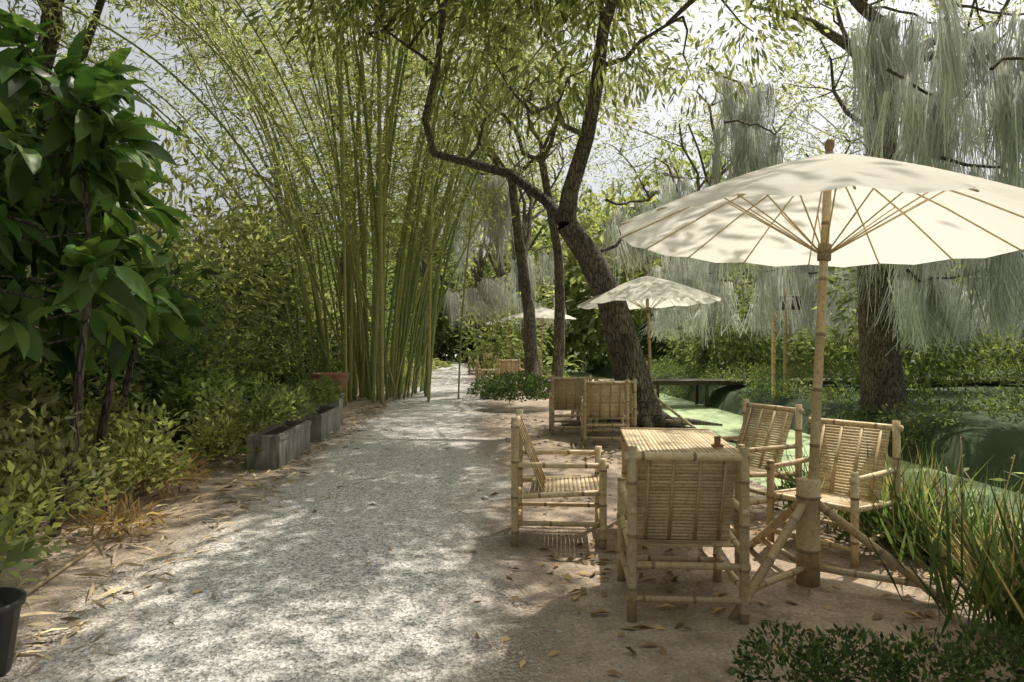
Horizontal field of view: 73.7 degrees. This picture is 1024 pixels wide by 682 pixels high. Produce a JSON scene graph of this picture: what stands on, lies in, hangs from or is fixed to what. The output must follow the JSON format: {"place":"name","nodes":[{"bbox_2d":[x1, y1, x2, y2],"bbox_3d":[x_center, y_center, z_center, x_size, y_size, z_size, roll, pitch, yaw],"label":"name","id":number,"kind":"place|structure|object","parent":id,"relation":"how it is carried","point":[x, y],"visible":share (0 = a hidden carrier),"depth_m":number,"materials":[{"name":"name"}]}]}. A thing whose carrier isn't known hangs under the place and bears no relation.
{"place":"outdoors","nodes":[
{"label":"outdoors","id":0,"kind":"place"},
{"bbox_2d":[0,8,280,431],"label":"tree leaves","id":1,"kind":"object","parent":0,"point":[85,278],"visible":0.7,"depth_m":5.56,"materials":[{"name":"green plant"}]},
{"bbox_2d":[263,409,329,434],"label":"planter soil","id":2,"kind":"structure","parent":0,"point":[278,430],"depth_m":8.97,"materials":[{"name":"black soil"}]},
{"bbox_2d":[0,354,606,681],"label":"gravel path","id":3,"kind":"structure","parent":0,"point":[313,596],"depth_m":4.21,"materials":[{"name":"grey gravel"}]},
{"bbox_2d":[0,586,26,677],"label":"black nursery pot","id":4,"kind":"object","parent":3,"relation":"on","point":[12,600],"visible":1,"depth_m":3.06,"materials":[{"name":"grey plastic"}]},
{"bbox_2d":[468,354,482,374],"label":"chair","id":5,"kind":"object","parent":3,"relation":"on","point":[469,357],"visible":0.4,"depth_m":30.29,"materials":[{"name":"brown wood"}]},
{"bbox_2d":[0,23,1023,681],"bbox_3d":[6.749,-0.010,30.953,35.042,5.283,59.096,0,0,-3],"label":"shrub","id":6,"kind":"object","parent":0,"point":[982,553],"depth_m":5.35,"materials":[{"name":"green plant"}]},
{"bbox_2d":[0,343,1023,681],"bbox_3d":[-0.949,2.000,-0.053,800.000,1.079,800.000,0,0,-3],"label":"ground","id":7,"kind":"structure","parent":0,"point":[702,647],"depth_m":4.46,"materials":[{"name":"brown soil"}]},
{"bbox_2d":[26,545,95,595],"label":"lying bamboo poles","id":8,"kind":"object","parent":7,"relation":"on","point":[56,572],"visible":0.76,"depth_m":4.37,"materials":[{"name":"beige wood"}]},
{"bbox_2d":[246,406,340,469],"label":"concrete planters","id":9,"kind":"object","parent":7,"relation":"on","point":[284,448],"visible":0.84,"depth_m":8.54,"materials":[{"name":"grey concrete"}]},
{"bbox_2d":[0,374,345,581],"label":"planter plants","id":10,"kind":"object","parent":9,"relation":"in","point":[306,395],"visible":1,"depth_m":8.17,"materials":[{"name":"green plant"}]},
{"bbox_2d":[318,393,344,424],"bbox_3d":[-3.235,1.225,12.188,0.420,0.550,0.420,0,0,-3],"label":"pot pedestal","id":11,"kind":"object","parent":7,"relation":"on","point":[339,402],"visible":0.18,"depth_m":12.15,"materials":[{"name":"concrete"}]},
{"bbox_2d":[311,372,349,391],"bbox_3d":[-3.235,0.762,12.188,0.670,0.375,0.670,0,0,-3],"label":"terracotta bowl","id":12,"kind":"object","parent":11,"relation":"on","point":[343,377],"visible":0.56,"depth_m":12.01,"materials":[{"name":"brown ceramic"}]},
{"bbox_2d":[3,381,968,681],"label":"leaf litter","id":13,"kind":"object","parent":7,"relation":"on","point":[77,623],"visible":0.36,"depth_m":4.58,"materials":[{"name":"brown plant"}]},
{"bbox_2d":[475,359,497,383],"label":"chair","id":14,"kind":"object","parent":7,"relation":"on","point":[480,369],"visible":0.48,"depth_m":21.34,"materials":[{"name":"brown wood"}]},
{"bbox_2d":[12,409,960,681],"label":"pebbles","id":15,"kind":"object","parent":7,"relation":"on","point":[176,587],"visible":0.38,"depth_m":4.77,"materials":[{"name":"stone"}]},
{"bbox_2d":[483,353,498,374],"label":"chair","id":16,"kind":"object","parent":7,"relation":"on","point":[487,355],"visible":0.32,"depth_m":29.53,"materials":[{"name":"brown wood"}]},
{"bbox_2d":[487,317,519,359],"bbox_3d":[-0.100,0.116,32.500,2.404,2.811,2.404,0,0,-3],"label":"umbrella","id":17,"kind":"object","parent":7,"relation":"on","point":[503,319],"visible":0.12,"depth_m":31.95,"materials":[{"name":"white fabric"}]},
{"bbox_2d":[7,0,1004,405],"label":"bamboo clump","id":18,"kind":"object","parent":7,"relation":"on","point":[371,380],"visible":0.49,"depth_m":17.22,"materials":[{"name":"green plant"}]},
{"bbox_2d":[0,0,1023,287],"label":"bamboo clump leaves","id":19,"kind":"object","parent":18,"relation":"on","point":[348,148],"visible":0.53,"depth_m":16.85,"materials":[{"name":"green plant"}]},
{"bbox_2d":[497,359,519,385],"bbox_3d":[-0.100,1.016,20.805,0.688,0.967,0.715,0,0,0],"label":"chair","id":20,"kind":"object","parent":7,"relation":"on","point":[513,366],"visible":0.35,"depth_m":20.54,"materials":[{"name":"brown wood"}]},
{"bbox_2d":[0,0,1023,452],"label":"trees","id":21,"kind":"object","parent":7,"relation":"on","point":[204,256],"depth_m":21.55,"materials":[{"name":"green plant"}]},
{"bbox_2d":[446,0,1023,307],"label":"moss limbs","id":22,"kind":"object","parent":21,"relation":"attached to","point":[992,67],"visible":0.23,"depth_m":13.66,"materials":[{"name":"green plant"}]},
{"bbox_2d":[439,0,1023,362],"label":"spanish moss","id":23,"kind":"object","parent":22,"relation":"attached to","point":[1000,292],"visible":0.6,"depth_m":13.44,"materials":[{"name":"grey plant"}]},
{"bbox_2d":[520,359,540,377],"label":"chair","id":24,"kind":"object","parent":7,"relation":"on","point":[539,362],"visible":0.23,"depth_m":21.89,"materials":[{"name":"brown wood"}]},
{"bbox_2d":[222,0,854,443],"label":"tree","id":25,"kind":"object","parent":7,"relation":"on","point":[538,8],"depth_m":12.24,"materials":[{"name":"plant"}]},
{"bbox_2d":[508,305,575,379],"bbox_3d":[1.073,0.116,23.935,2.403,2.812,2.403,0,0,-3],"label":"umbrella","id":26,"kind":"object","parent":7,"relation":"on","point":[542,312],"visible":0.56,"depth_m":23.50,"materials":[{"name":"white fabric"}]},
{"bbox_2d":[510,409,608,549],"bbox_3d":[0.365,1.029,5.250,0.711,0.942,0.670,0,0,4],"label":"chair","id":27,"kind":"object","parent":7,"relation":"on","point":[520,437],"visible":1,"depth_m":4.97,"materials":[{"name":"brown wood"}]},
{"bbox_2d":[549,375,592,434],"bbox_3d":[0.950,1.022,11.205,0.680,0.956,0.684,0,0,0],"label":"chair","id":28,"kind":"object","parent":7,"relation":"on","point":[568,395],"visible":0.67,"depth_m":10.96,"materials":[{"name":"brown wood"}]},
{"bbox_2d":[571,379,608,419],"bbox_3d":[1.500,1.118,12.600,0.740,0.764,1.200,0,0,0],"label":"table","id":29,"kind":"object","parent":7,"relation":"on","point":[576,412],"visible":0.1,"depth_m":12.57,"materials":[{"name":"brown wood"}]},
{"bbox_2d":[580,379,629,446],"bbox_3d":[1.350,1.023,10.005,0.680,0.954,0.697,0,0,3],"label":"chair","id":30,"kind":"object","parent":7,"relation":"on","point":[602,400],"visible":0.92,"depth_m":9.75,"materials":[{"name":"brown wood"}]},
{"bbox_2d":[593,379,637,436],"bbox_3d":[1.650,1.045,11.005,0.675,0.910,0.710,0,0,5],"label":"chair","id":31,"kind":"object","parent":7,"relation":"on","point":[633,408],"visible":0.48,"depth_m":10.68,"materials":[{"name":"brown wood"}]},
{"bbox_2d":[577,270,721,427],"bbox_3d":[2.372,0.136,11.939,2.503,2.771,2.442,0,0,-3],"label":"umbrella","id":32,"kind":"object","parent":7,"relation":"on","point":[646,292],"visible":0.69,"depth_m":11.52,"materials":[{"name":"white fabric"}]},
{"bbox_2d":[620,427,738,569],"bbox_3d":[1.220,1.118,5.100,0.740,0.764,1.350,0,0,6],"label":"table","id":33,"kind":"object","parent":7,"relation":"on","point":[692,440],"visible":0.29,"depth_m":5.07,"materials":[{"name":"brown wood"}]},
{"bbox_2d":[711,436,723,447],"bbox_3d":[1.420,0.697,4.720,0.070,0.074,0.050,0,0,-3],"label":"table number block","id":34,"kind":"object","parent":33,"relation":"on","point":[717,442],"depth_m":4.71,"materials":[{"name":"brown wood"}]},
{"bbox_2d":[617,446,752,624],"bbox_3d":[0.960,1.033,3.955,0.669,0.934,0.691,0,0,4],"label":"chair","id":35,"kind":"object","parent":7,"relation":"on","point":[676,498],"visible":1,"depth_m":3.70,"materials":[{"name":"brown wood"}]},
{"bbox_2d":[720,399,803,507],"bbox_3d":[2.016,1.021,5.948,0.711,0.959,0.693,0,0,-25],"label":"chair","id":36,"kind":"object","parent":7,"relation":"on","point":[764,448],"visible":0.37,"depth_m":5.93,"materials":[{"name":"brown wood"}]},
{"bbox_2d":[771,288,788,397],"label":"wooden posts","id":37,"kind":"object","parent":7,"relation":"on","point":[773,359],"visible":0.63,"depth_m":17.96,"materials":[{"name":"brown wood"}]},
{"bbox_2d":[545,377,1023,406],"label":"wooden footbridge","id":38,"kind":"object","parent":7,"relation":"on","point":[697,382],"visible":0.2,"depth_m":21.86,"materials":[{"name":"brown wood"}]},
{"bbox_2d":[618,137,1023,620],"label":"umbrella","id":39,"kind":"object","parent":7,"relation":"on","point":[826,209],"visible":0.94,"depth_m":4.23,"materials":[{"name":"white fabric"}]},
{"bbox_2d":[765,417,903,567],"bbox_3d":[2.276,1.031,4.847,0.683,0.939,0.677,0,0,-38],"label":"chair","id":40,"kind":"object","parent":7,"relation":"on","point":[854,503],"visible":0.62,"depth_m":4.87,"materials":[{"name":"brown wood"}]},
{"bbox_2d":[887,437,1023,526],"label":"grass blades","id":41,"kind":"object","parent":7,"relation":"on","point":[973,483],"visible":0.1,"depth_m":5.79,"materials":[{"name":"green plant"}]},
{"bbox_2d":[0,0,1023,343],"label":"sky","id":42,"kind":"structure","parent":0,"point":[129,21],"materials":[{"name":"white"}]},
{"bbox_2d":[543,361,1023,538],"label":"canal water","id":43,"kind":"structure","parent":0,"point":[731,423],"depth_m":15.31,"materials":[{"name":"green liquid"}]},
{"bbox_2d":[774,296,800,309],"bbox_3d":[7.234,-1.000,17.930,0.720,0.360,0.030,0,0,-3],"label":"sign board","id":44,"kind":"object","parent":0,"point":[798,306],"visible":0.36,"depth_m":17.92,"materials":[{"name":"grey"}]}
]}

